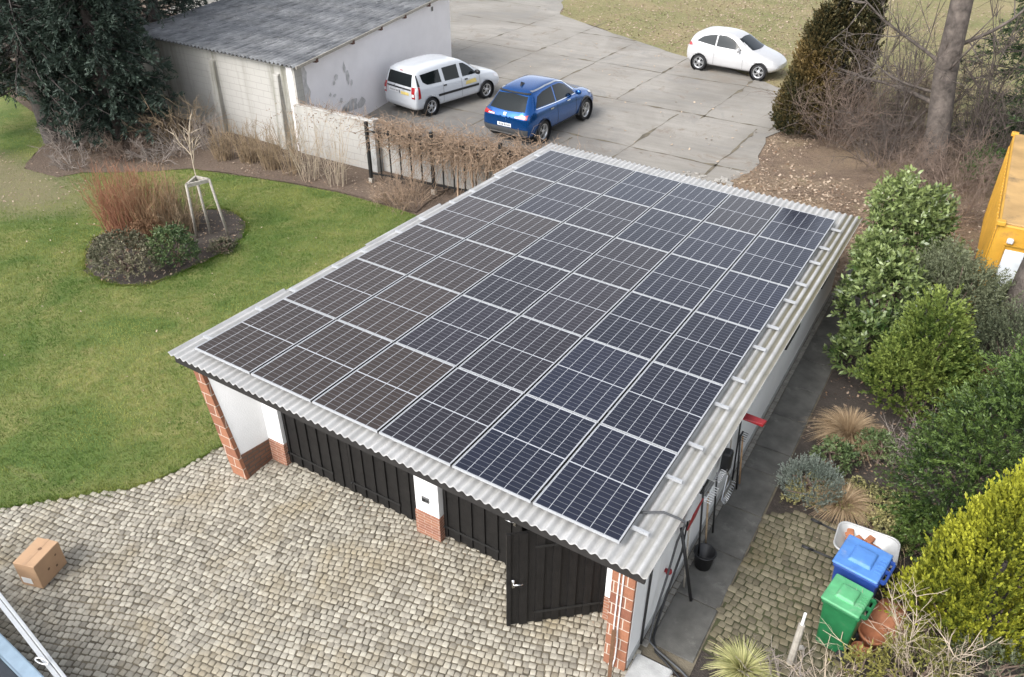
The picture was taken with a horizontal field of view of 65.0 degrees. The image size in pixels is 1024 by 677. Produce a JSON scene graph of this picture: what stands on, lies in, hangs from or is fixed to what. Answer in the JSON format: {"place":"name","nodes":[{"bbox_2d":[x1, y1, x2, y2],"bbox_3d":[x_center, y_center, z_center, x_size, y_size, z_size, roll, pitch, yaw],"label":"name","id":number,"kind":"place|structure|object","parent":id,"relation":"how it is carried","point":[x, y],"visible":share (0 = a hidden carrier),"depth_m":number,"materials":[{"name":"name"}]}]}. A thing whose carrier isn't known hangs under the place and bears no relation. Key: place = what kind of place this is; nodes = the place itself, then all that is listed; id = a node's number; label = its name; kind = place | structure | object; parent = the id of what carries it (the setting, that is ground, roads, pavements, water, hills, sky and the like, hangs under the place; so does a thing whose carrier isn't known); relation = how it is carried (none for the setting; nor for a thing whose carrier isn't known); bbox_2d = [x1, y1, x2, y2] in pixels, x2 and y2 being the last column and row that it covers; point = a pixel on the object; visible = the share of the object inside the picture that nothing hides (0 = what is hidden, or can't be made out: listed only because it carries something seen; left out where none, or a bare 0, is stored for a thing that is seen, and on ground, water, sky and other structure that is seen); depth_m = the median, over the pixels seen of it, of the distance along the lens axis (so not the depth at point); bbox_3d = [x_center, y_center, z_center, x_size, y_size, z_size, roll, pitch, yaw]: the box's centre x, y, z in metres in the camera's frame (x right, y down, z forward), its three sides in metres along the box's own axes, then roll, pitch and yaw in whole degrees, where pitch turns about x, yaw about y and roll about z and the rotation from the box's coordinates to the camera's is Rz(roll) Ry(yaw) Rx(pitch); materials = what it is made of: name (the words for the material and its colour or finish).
{"place":"outdoors","nodes":[
{"label":"outdoors","id":0,"kind":"place"},
{"bbox_2d":[0,96,416,511],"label":"lawn","id":1,"kind":"structure","parent":0,"point":[15,177],"depth_m":17.15,"materials":[{"name":"plant"}]},
{"bbox_2d":[0,0,135,143],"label":"conifer","id":2,"kind":"object","parent":1,"relation":"on","point":[13,34],"visible":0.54,"depth_m":23.80,"materials":[{"name":"green plant"}]},
{"bbox_2d":[83,209,245,285],"bbox_3d":[-8.647,-2.435,20.109,3.425,0.001,4.221,19,38,26],"label":"flower bed","id":3,"kind":"object","parent":1,"relation":"on","point":[202,243],"visible":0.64,"depth_m":19.59,"materials":[{"name":"soil"}]},
{"bbox_2d":[70,157,170,240],"bbox_3d":[-9.591,-3.558,20.030,2.341,1.970,1.803,-16,37,-22],"label":"dogwood","id":4,"kind":"object","parent":3,"relation":"on","point":[113,221],"visible":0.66,"depth_m":19.81,"materials":[{"name":"plant"}]},
{"bbox_2d":[85,225,163,281],"bbox_3d":[-9.006,-1.972,18.534,1.991,1.012,1.568,19,38,26],"label":"shrub","id":5,"kind":"object","parent":3,"relation":"on","point":[107,241],"visible":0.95,"depth_m":18.30,"materials":[{"name":"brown plant"}]},
{"bbox_2d":[104,160,189,238],"bbox_3d":[-8.971,-3.470,20.051,2.101,2.003,1.944,-9,35,-13],"label":"dogwood","id":6,"kind":"object","parent":3,"relation":"on","point":[151,203],"visible":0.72,"depth_m":19.92,"materials":[{"name":"plant"}]},
{"bbox_2d":[144,221,201,267],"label":"shrub","id":7,"kind":"object","parent":3,"relation":"on","point":[176,233],"visible":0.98,"depth_m":18.55,"materials":[{"name":"green plant"}]},
{"bbox_2d":[25,106,448,211],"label":"undergrowth soil","id":8,"kind":"structure","parent":0,"point":[202,159],"depth_m":24.33,"materials":[{"name":"soil"}]},
{"bbox_2d":[20,0,187,149],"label":"conifer","id":9,"kind":"object","parent":8,"relation":"on","point":[55,15],"visible":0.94,"depth_m":24.24,"materials":[{"name":"green plant"}]},
{"bbox_2d":[0,447,673,676],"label":"courtyard","id":10,"kind":"structure","parent":0,"point":[287,640],"depth_m":11.06,"materials":[{"name":"stone"}]},
{"bbox_2d":[0,447,674,676],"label":"courtyard setts","id":11,"kind":"structure","parent":10,"relation":"on","point":[219,669],"depth_m":11.14,"materials":[{"name":"stone"}]},
{"bbox_2d":[13,537,66,588],"bbox_3d":[-6.603,3.140,11.262,0.341,0.443,0.486,8,34,12],"label":"cardboard box","id":12,"kind":"object","parent":11,"relation":"on","point":[38,562],"visible":1,"depth_m":11.15,"materials":[{"name":"brown cardboard"}]},
{"bbox_2d":[0,0,863,676],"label":"ground","id":13,"kind":"structure","parent":0,"point":[444,196],"depth_m":22.80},
{"bbox_2d":[293,103,382,171],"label":"garden wall","id":14,"kind":"structure","parent":13,"relation":"on","point":[353,143],"depth_m":24.12,"materials":[{"name":"paint"}]},
{"bbox_2d":[364,121,525,194],"bbox_3d":[-1.468,-4.594,21.883,5.802,1.880,0.134,14,36,20],"label":"iron fence","id":15,"kind":"object","parent":13,"relation":"on","point":[372,173],"visible":0.52,"depth_m":22.35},
{"bbox_2d":[266,88,587,196],"bbox_3d":[-2.440,-5.189,22.316,10.350,2.491,2.617,15,36,22],"label":"dry vine","id":16,"kind":"object","parent":15,"relation":"attached to","point":[458,151],"visible":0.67,"depth_m":21.72,"materials":[{"name":"brown plant"}]},
{"bbox_2d":[168,143,862,670],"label":"garage","id":17,"kind":"structure","parent":13,"relation":"on","point":[556,565],"depth_m":11.46,"materials":[{"name":"brick"}]},
{"bbox_2d":[281,412,352,490],"bbox_3d":[-3.081,1.513,12.540,1.340,1.710,0.078,19,38,26],"label":"garage door","id":18,"kind":"structure","parent":17,"relation":"in","point":[309,447],"depth_m":12.73,"materials":[{"name":"wood"}]},
{"bbox_2d":[346,443,415,519],"bbox_3d":[-1.935,1.898,11.962,1.330,1.710,0.078,19,38,26],"label":"garage door","id":19,"kind":"structure","parent":17,"relation":"in","point":[372,477],"depth_m":12.18,"materials":[{"name":"black wood"}]},
{"bbox_2d":[203,335,649,536],"bbox_3d":[-1.577,1.115,10.844,7.400,0.042,0.044,20,36,25],"label":"mounting rail","id":20,"kind":"object","parent":17,"relation":"attached to","point":[633,527],"visible":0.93,"depth_m":9.36,"materials":[{"name":"metal"}]},
{"bbox_2d":[195,299,334,374],"bbox_3d":[-3.783,-0.074,12.440,1.137,0.035,1.816,20,36,25],"label":"solar panel","id":21,"kind":"object","parent":20,"relation":"on","point":[254,342],"visible":1,"depth_m":12.36,"materials":[{"name":"glass"}]},
{"bbox_2d":[251,320,392,402],"bbox_3d":[-2.786,0.290,11.956,1.137,0.035,1.816,20,36,25],"label":"solar panel","id":22,"kind":"object","parent":20,"relation":"on","point":[311,368],"visible":1,"depth_m":11.87,"materials":[{"name":"glass"}]},
{"bbox_2d":[312,343,455,432],"bbox_3d":[-1.789,0.654,11.473,1.137,0.035,1.816,20,36,25],"label":"solar panel","id":23,"kind":"object","parent":20,"relation":"on","point":[383,389],"visible":1,"depth_m":11.39,"materials":[{"name":"glass"}]},
{"bbox_2d":[379,367,523,465],"bbox_3d":[-0.791,1.017,10.989,1.137,0.035,1.816,20,36,25],"label":"solar panel","id":24,"kind":"object","parent":20,"relation":"on","point":[454,416],"visible":1,"depth_m":10.90,"materials":[{"name":"glass"}]},
{"bbox_2d":[452,394,596,503],"bbox_3d":[0.206,1.381,10.505,1.137,0.035,1.816,20,36,25],"label":"solar panel","id":25,"kind":"object","parent":20,"relation":"on","point":[524,447],"visible":1,"depth_m":10.42,"materials":[{"name":"glass"}]},
{"bbox_2d":[533,424,677,543],"bbox_3d":[1.203,1.745,10.021,1.137,0.035,1.816,20,36,25],"label":"solar panel","id":26,"kind":"object","parent":20,"relation":"on","point":[605,482],"visible":1,"depth_m":9.93,"materials":[{"name":"glass"}]},
{"bbox_2d":[442,489,522,564],"bbox_3d":[-0.434,2.413,11.189,1.310,1.710,0.111,19,38,26],"label":"garage door","id":27,"kind":"structure","parent":17,"relation":"in","point":[470,524],"depth_m":11.45,"materials":[{"name":"black wood"}]},
{"bbox_2d":[289,287,703,450],"bbox_3d":[-0.627,0.307,12.190,7.400,0.043,0.044,20,36,25],"label":"mounting rail","id":28,"kind":"object","parent":17,"relation":"attached to","point":[694,445],"visible":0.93,"depth_m":10.71,"materials":[{"name":"metal"}]},
{"bbox_2d":[284,258,405,319],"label":"solar panel","id":29,"kind":"object","parent":28,"relation":"on","point":[340,291],"visible":1,"depth_m":13.72,"materials":[{"name":"glass"}]},
{"bbox_2d":[338,276,459,342],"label":"solar panel","id":30,"kind":"object","parent":28,"relation":"on","point":[398,310],"visible":1,"depth_m":13.23,"materials":[{"name":"glass"}]},
{"bbox_2d":[396,295,518,367],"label":"solar panel","id":31,"kind":"object","parent":28,"relation":"on","point":[459,331],"visible":1,"depth_m":12.75,"materials":[{"name":"glass"}]},
{"bbox_2d":[458,315,581,394],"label":"solar panel","id":32,"kind":"object","parent":28,"relation":"on","point":[522,354],"visible":1,"depth_m":12.26,"materials":[{"name":"glass"}]},
{"bbox_2d":[526,337,649,423],"bbox_3d":[1.156,0.573,11.851,1.137,0.035,1.816,20,36,25],"label":"solar panel","id":33,"kind":"object","parent":28,"relation":"on","point":[584,377],"visible":1,"depth_m":11.78,"materials":[{"name":"glass"}]},
{"bbox_2d":[600,361,723,455],"bbox_3d":[2.153,0.936,11.367,1.137,0.035,1.816,20,36,25],"label":"solar panel","id":34,"kind":"object","parent":28,"relation":"on","point":[663,406],"visible":1,"depth_m":11.29,"materials":[{"name":"glass"}]},
{"bbox_2d":[360,249,745,383],"bbox_3d":[0.324,-0.502,13.536,7.400,0.043,0.044,20,36,25],"label":"mounting rail","id":35,"kind":"object","parent":17,"relation":"attached to","point":[732,377],"visible":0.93,"depth_m":12.05,"materials":[{"name":"metal"}]},
{"bbox_2d":[357,224,463,275],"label":"solar panel","id":36,"kind":"object","parent":35,"relation":"on","point":[407,252],"visible":1,"depth_m":15.07,"materials":[{"name":"glass"}]},
{"bbox_2d":[408,239,515,294],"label":"solar panel","id":37,"kind":"object","parent":35,"relation":"on","point":[462,267],"visible":1,"depth_m":14.58,"materials":[{"name":"glass"}]},
{"bbox_2d":[463,256,570,315],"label":"solar panel","id":38,"kind":"object","parent":35,"relation":"on","point":[519,285],"visible":1,"depth_m":14.10,"materials":[{"name":"glass"}]},
{"bbox_2d":[522,273,629,337],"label":"solar panel","id":39,"kind":"object","parent":35,"relation":"on","point":[577,304],"visible":1,"depth_m":13.61,"materials":[{"name":"glass"}]},
{"bbox_2d":[585,291,692,361],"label":"solar panel","id":40,"kind":"object","parent":35,"relation":"on","point":[640,325],"visible":1,"depth_m":13.13,"materials":[{"name":"glass"}]},
{"bbox_2d":[653,311,759,386],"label":"solar panel","id":41,"kind":"object","parent":35,"relation":"on","point":[708,347],"visible":1,"depth_m":12.64,"materials":[{"name":"glass"}]},
{"bbox_2d":[506,530,605,625],"bbox_3d":[0.570,3.038,10.249,1.290,1.710,0.112,-6,34,-8],"label":"garage door","id":42,"kind":"structure","parent":17,"relation":"in","point":[546,579],"depth_m":10.32,"materials":[{"name":"black wood"}]},
{"bbox_2d":[419,217,779,330],"bbox_3d":[1.274,-1.310,14.883,7.400,0.042,0.044,20,36,25],"label":"mounting rail","id":43,"kind":"object","parent":17,"relation":"attached to","point":[767,325],"visible":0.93,"depth_m":13.40,"materials":[{"name":"metal"}]},
{"bbox_2d":[418,196,512,239],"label":"solar panel","id":44,"kind":"object","parent":43,"relation":"on","point":[466,217],"visible":1,"depth_m":16.42,"materials":[{"name":"glass"}]},
{"bbox_2d":[466,209,561,255],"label":"solar panel","id":45,"kind":"object","parent":43,"relation":"on","point":[516,232],"visible":1,"depth_m":15.93,"materials":[{"name":"glass"}]},
{"bbox_2d":[518,223,613,272],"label":"solar panel","id":46,"kind":"object","parent":43,"relation":"on","point":[568,247],"visible":1,"depth_m":15.45,"materials":[{"name":"glass"}]},
{"bbox_2d":[573,238,668,291],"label":"solar panel","id":47,"kind":"object","parent":43,"relation":"on","point":[624,264],"visible":1,"depth_m":14.97,"materials":[{"name":"glass"}]},
{"bbox_2d":[632,253,726,310],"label":"solar panel","id":48,"kind":"object","parent":43,"relation":"on","point":[681,281],"visible":1,"depth_m":14.48,"materials":[{"name":"glass"}]},
{"bbox_2d":[449,200,795,303],"bbox_3d":[1.823,-1.777,15.661,7.400,0.042,0.044,20,36,25],"label":"mounting rail","id":49,"kind":"object","parent":17,"relation":"attached to","point":[784,299],"visible":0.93,"depth_m":14.18,"materials":[{"name":"metal"}]},
{"bbox_2d":[695,270,789,332],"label":"solar panel","id":50,"kind":"object","parent":49,"relation":"on","point":[747,301],"visible":1,"depth_m":14.00,"materials":[{"name":"glass"}]},
{"bbox_2d":[469,189,806,286],"bbox_3d":[2.225,-2.119,16.229,7.400,0.043,0.044,20,36,25],"label":"mounting rail","id":51,"kind":"object","parent":17,"relation":"attached to","point":[795,282],"visible":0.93,"depth_m":14.75,"materials":[{"name":"metal"}]},
{"bbox_2d":[469,171,554,208],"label":"solar panel","id":52,"kind":"object","parent":51,"relation":"on","point":[513,189],"visible":1,"depth_m":17.77,"materials":[{"name":"glass"}]},
{"bbox_2d":[515,183,600,222],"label":"solar panel","id":53,"kind":"object","parent":51,"relation":"on","point":[559,202],"visible":1,"depth_m":17.29,"materials":[{"name":"glass"}]},
{"bbox_2d":[564,195,649,237],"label":"solar panel","id":54,"kind":"object","parent":51,"relation":"on","point":[609,216],"visible":1,"depth_m":16.80,"materials":[{"name":"glass"}]},
{"bbox_2d":[616,208,701,253],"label":"solar panel","id":55,"kind":"object","parent":51,"relation":"on","point":[665,231],"visible":1,"depth_m":16.32,"materials":[{"name":"glass"}]},
{"bbox_2d":[671,221,756,270],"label":"solar panel","id":56,"kind":"object","parent":51,"relation":"on","point":[715,245],"visible":1,"depth_m":15.83,"materials":[{"name":"glass"}]},
{"bbox_2d":[495,175,820,264],"bbox_3d":[2.774,-2.586,17.007,7.400,0.043,0.044,20,36,25],"label":"mounting rail","id":57,"kind":"object","parent":17,"relation":"attached to","point":[809,261],"visible":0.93,"depth_m":15.53,"materials":[{"name":"metal"}]},
{"bbox_2d":[730,236,814,287],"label":"solar panel","id":58,"kind":"object","parent":57,"relation":"on","point":[774,261],"visible":1,"depth_m":15.35,"materials":[{"name":"glass"}]},
{"bbox_2d":[512,166,829,250],"bbox_3d":[3.175,-2.927,17.575,7.400,0.043,0.044,20,36,25],"label":"mounting rail","id":59,"kind":"object","parent":17,"relation":"attached to","point":[820,247],"visible":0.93,"depth_m":16.10,"materials":[{"name":"metal"}]},
{"bbox_2d":[652,182,729,221],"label":"solar panel","id":60,"kind":"object","parent":59,"relation":"on","point":[702,204],"visible":1,"depth_m":17.66,"materials":[{"name":"glass"}]},
{"bbox_2d":[704,194,780,236],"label":"solar panel","id":61,"kind":"object","parent":59,"relation":"on","point":[744,214],"visible":1,"depth_m":17.18,"materials":[{"name":"glass"}]},
{"bbox_2d":[534,154,841,231],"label":"mounting rail","id":62,"kind":"object","parent":17,"relation":"attached to","point":[834,229],"visible":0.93,"depth_m":16.88,"materials":[{"name":"metal"}]},
{"bbox_2d":[557,160,634,195],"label":"solar panel","id":63,"kind":"object","parent":62,"relation":"on","point":[601,178],"visible":1,"depth_m":18.64,"materials":[{"name":"glass"}]},
{"bbox_2d":[603,171,680,208],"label":"solar panel","id":64,"kind":"object","parent":62,"relation":"on","point":[643,189],"visible":1,"depth_m":18.15,"materials":[{"name":"glass"}]},
{"bbox_2d":[759,207,834,250],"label":"solar panel","id":65,"kind":"object","parent":62,"relation":"on","point":[798,228],"visible":1,"depth_m":16.70,"materials":[{"name":"glass"}]},
{"bbox_2d":[641,292,834,646],"bbox_3d":[4.478,1.484,14.256,0.082,0.044,10.677,19,38,26],"label":"kerb strip","id":66,"kind":"object","parent":13,"relation":"on","point":[673,591],"visible":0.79,"depth_m":13.48,"materials":[{"name":"concrete"}]},
{"bbox_2d":[950,0,1023,164],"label":"bush","id":67,"kind":"object","parent":13,"relation":"on","point":[1013,46],"visible":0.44,"depth_m":24.89,"materials":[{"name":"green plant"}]},
{"bbox_2d":[170,0,795,182],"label":"yard","id":68,"kind":"structure","parent":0,"point":[613,120],"depth_m":30.48,"materials":[{"name":"concrete"}]},
{"bbox_2d":[128,0,451,150],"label":"storage shed","id":69,"kind":"structure","parent":68,"relation":"on","point":[241,61],"depth_m":26.90,"materials":[{"name":"paint"}]},
{"bbox_2d":[384,54,498,115],"bbox_3d":[-2.434,-9.472,29.266,2.080,1.698,4.456,27,42,34],"label":"parked estate","id":70,"kind":"object","parent":68,"relation":"on","point":[432,81],"visible":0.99,"depth_m":28.16,"materials":[{"name":"white paint"}]},
{"bbox_2d":[484,75,593,143],"bbox_3d":[1.021,-8.011,26.963,2.220,1.818,4.576,20,39,28],"label":"parked suv","id":71,"kind":"object","parent":68,"relation":"on","point":[523,106],"visible":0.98,"depth_m":25.69,"materials":[{"name":"blue paint"}]},
{"bbox_2d":[687,26,786,80],"bbox_3d":[9.229,-11.716,32.812,3.912,1.573,2.040,22,39,29],"label":"parked hatchback","id":72,"kind":"object","parent":68,"relation":"on","point":[730,48],"visible":1,"depth_m":32.29,"materials":[{"name":"white paint"}]},
{"bbox_2d":[638,260,868,676],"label":"path","id":73,"kind":"structure","parent":0,"point":[683,627],"depth_m":12.58,"materials":[{"name":"concrete"}]},
{"bbox_2d":[701,513,850,676],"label":"side court","id":74,"kind":"object","parent":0,"point":[756,631],"visible":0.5,"depth_m":11.05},
{"bbox_2d":[704,510,880,676],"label":"side court setts","id":75,"kind":"structure","parent":74,"relation":"on","point":[747,599],"depth_m":11.14,"materials":[{"name":"stone"}]},
{"bbox_2d":[816,574,876,663],"bbox_3d":[4.193,3.566,10.201,0.560,0.984,0.500,26,41,33],"label":"wheelie bin","id":76,"kind":"object","parent":75,"relation":"on","point":[845,606],"visible":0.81,"depth_m":9.99,"materials":[{"name":"green plastic"}]},
{"bbox_2d":[831,534,895,631],"bbox_3d":[4.548,3.248,10.602,0.658,1.074,0.600,25,41,33],"label":"wheelie bin","id":77,"kind":"object","parent":75,"relation":"on","point":[860,562],"visible":0.51,"depth_m":10.29,"materials":[{"name":"blue plastic"}]},
{"bbox_2d":[560,0,1023,142],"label":"grass","id":78,"kind":"structure","parent":0,"point":[584,13],"depth_m":40.85,"materials":[{"name":"plant"}]},
{"bbox_2d":[718,144,921,263],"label":"earth bank","id":79,"kind":"structure","parent":0,"point":[845,170],"depth_m":23.09,"materials":[{"name":"soil"}]},
{"bbox_2d":[826,0,1023,174],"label":"bare tree","id":80,"kind":"object","parent":79,"relation":"on","point":[941,99],"visible":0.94,"depth_m":22.79,"materials":[{"name":"grey plant"}]},
{"bbox_2d":[690,274,1023,676],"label":"garden bed","id":81,"kind":"object","parent":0,"point":[808,442],"visible":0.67,"depth_m":13.36,"materials":[{"name":"soil"}]},
{"bbox_2d":[701,635,783,676],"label":"sedge","id":82,"kind":"object","parent":81,"relation":"on","point":[731,664],"visible":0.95,"depth_m":10.08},
{"bbox_2d":[774,451,846,512],"bbox_3d":[4.649,2.203,12.518,1.111,0.744,1.156,19,38,26],"label":"lavender","id":83,"kind":"object","parent":81,"relation":"on","point":[825,470],"visible":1,"depth_m":12.45,"materials":[{"name":"grey plant"}]},
{"bbox_2d":[799,405,895,467],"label":"dry grass","id":84,"kind":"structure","parent":81,"relation":"on","point":[848,424],"depth_m":13.69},
{"bbox_2d":[780,469,924,551],"bbox_3d":[5.313,2.550,12.427,2.126,0.254,1.355,19,38,26],"label":"ground cover","id":85,"kind":"object","parent":81,"relation":"on","point":[889,522],"visible":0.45,"depth_m":12.45,"materials":[{"name":"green plant"}]},
{"bbox_2d":[822,164,961,380],"bbox_3d":[7.433,-1.408,15.718,1.902,3.241,5.159,19,38,26],"label":"laurel bush","id":86,"kind":"object","parent":81,"relation":"on","point":[879,255],"visible":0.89,"depth_m":15.58,"materials":[{"name":"green plant"}]},
{"bbox_2d":[816,568,1007,676],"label":"bare shrub","id":87,"kind":"object","parent":81,"relation":"on","point":[900,628],"visible":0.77,"depth_m":9.74,"materials":[{"name":"plant"}]},
{"bbox_2d":[847,283,989,428],"bbox_3d":[7.065,0.273,13.654,2.099,2.716,2.216,-24,40,-32],"label":"cypress","id":88,"kind":"object","parent":81,"relation":"on","point":[931,359],"visible":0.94,"depth_m":13.37,"materials":[{"name":"plant"}]},
{"bbox_2d":[864,626,975,676],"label":"shrub","id":89,"kind":"object","parent":81,"relation":"on","point":[881,666],"visible":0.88,"depth_m":9.69,"materials":[{"name":"plant"}]},
{"bbox_2d":[878,553,996,656],"bbox_3d":[5.401,3.380,10.260,1.384,1.276,1.336,-12,35,-17],"label":"golden thuja","id":90,"kind":"object","parent":81,"relation":"on","point":[935,598],"visible":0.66,"depth_m":10.04,"materials":[{"name":"plant"}]},
{"bbox_2d":[868,327,1023,587],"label":"yew","id":91,"kind":"object","parent":81,"relation":"on","point":[923,452],"visible":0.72,"depth_m":11.45,"materials":[{"name":"green plant"}]},
{"bbox_2d":[898,232,1023,345],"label":"juniper","id":92,"kind":"object","parent":81,"relation":"on","point":[976,277],"visible":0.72,"depth_m":14.97,"materials":[{"name":"plant"}]},
{"bbox_2d":[912,457,1023,665],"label":"golden thuja","id":93,"kind":"object","parent":81,"relation":"on","point":[999,505],"visible":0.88,"depth_m":9.65,"materials":[{"name":"yellow plant"}]},
{"bbox_2d":[969,292,1023,384],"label":"juniper","id":94,"kind":"object","parent":81,"relation":"on","point":[1002,318],"visible":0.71,"depth_m":14.24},
{"bbox_2d":[758,113,1007,289],"bbox_3d":[10.252,-4.581,23.463,15.072,0.001,14.115,19,38,26],"label":"yard edge","id":95,"kind":"object","parent":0,"point":[813,153],"visible":0.14,"depth_m":25.08,"materials":[{"name":"soil"}]},
{"bbox_2d":[768,0,845,135],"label":"thuja column","id":96,"kind":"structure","parent":95,"relation":"on","point":[814,39],"depth_m":25.42,"materials":[{"name":"green plant"}]},
{"bbox_2d":[741,30,932,168],"bbox_3d":[10.512,-7.254,24.954,5.411,4.246,5.730,-1,34,-1],"label":"thicket","id":97,"kind":"object","parent":95,"relation":"on","point":[851,107],"visible":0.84,"depth_m":25.00,"materials":[{"name":"plant"}]},
{"bbox_2d":[800,0,891,125],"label":"thuja column","id":98,"kind":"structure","parent":95,"relation":"on","point":[845,20],"depth_m":25.25,"materials":[{"name":"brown plant"}]},
{"bbox_2d":[716,115,1008,308],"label":"leaf litter","id":99,"kind":"object","parent":95,"relation":"on","point":[809,199],"visible":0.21,"depth_m":22.67,"materials":[{"name":"brown plant"}]},
{"bbox_2d":[802,83,981,171],"bbox_3d":[11.058,-6.274,24.233,5.190,2.847,3.938,-8,34,-12],"label":"thicket","id":100,"kind":"object","parent":95,"relation":"on","point":[885,117],"visible":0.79,"depth_m":24.23,"materials":[{"name":"plant"}]},
{"bbox_2d":[820,0,1023,172],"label":"slender tree","id":101,"kind":"object","parent":95,"relation":"on","point":[897,101],"visible":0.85,"depth_m":23.54,"materials":[{"name":"plant"}]},
{"bbox_2d":[885,118,1012,196],"bbox_3d":[12.556,-4.949,22.549,3.765,2.439,3.412,-5,34,-7],"label":"thicket","id":102,"kind":"object","parent":95,"relation":"on","point":[993,161],"visible":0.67,"depth_m":22.49,"materials":[{"name":"plant"}]},
{"bbox_2d":[902,58,1023,169],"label":"thicket","id":103,"kind":"object","parent":95,"relation":"on","point":[1008,139],"visible":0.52,"depth_m":23.94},
{"bbox_2d":[916,0,1023,162],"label":"slender tree","id":104,"kind":"object","parent":95,"relation":"on","point":[983,88],"visible":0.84,"depth_m":23.30,"materials":[{"name":"plant"}]},
{"bbox_2d":[968,131,1023,325],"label":"site container","id":105,"kind":"object","parent":95,"relation":"on","point":[1001,242],"visible":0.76,"depth_m":16.37,"materials":[{"name":"metal"}]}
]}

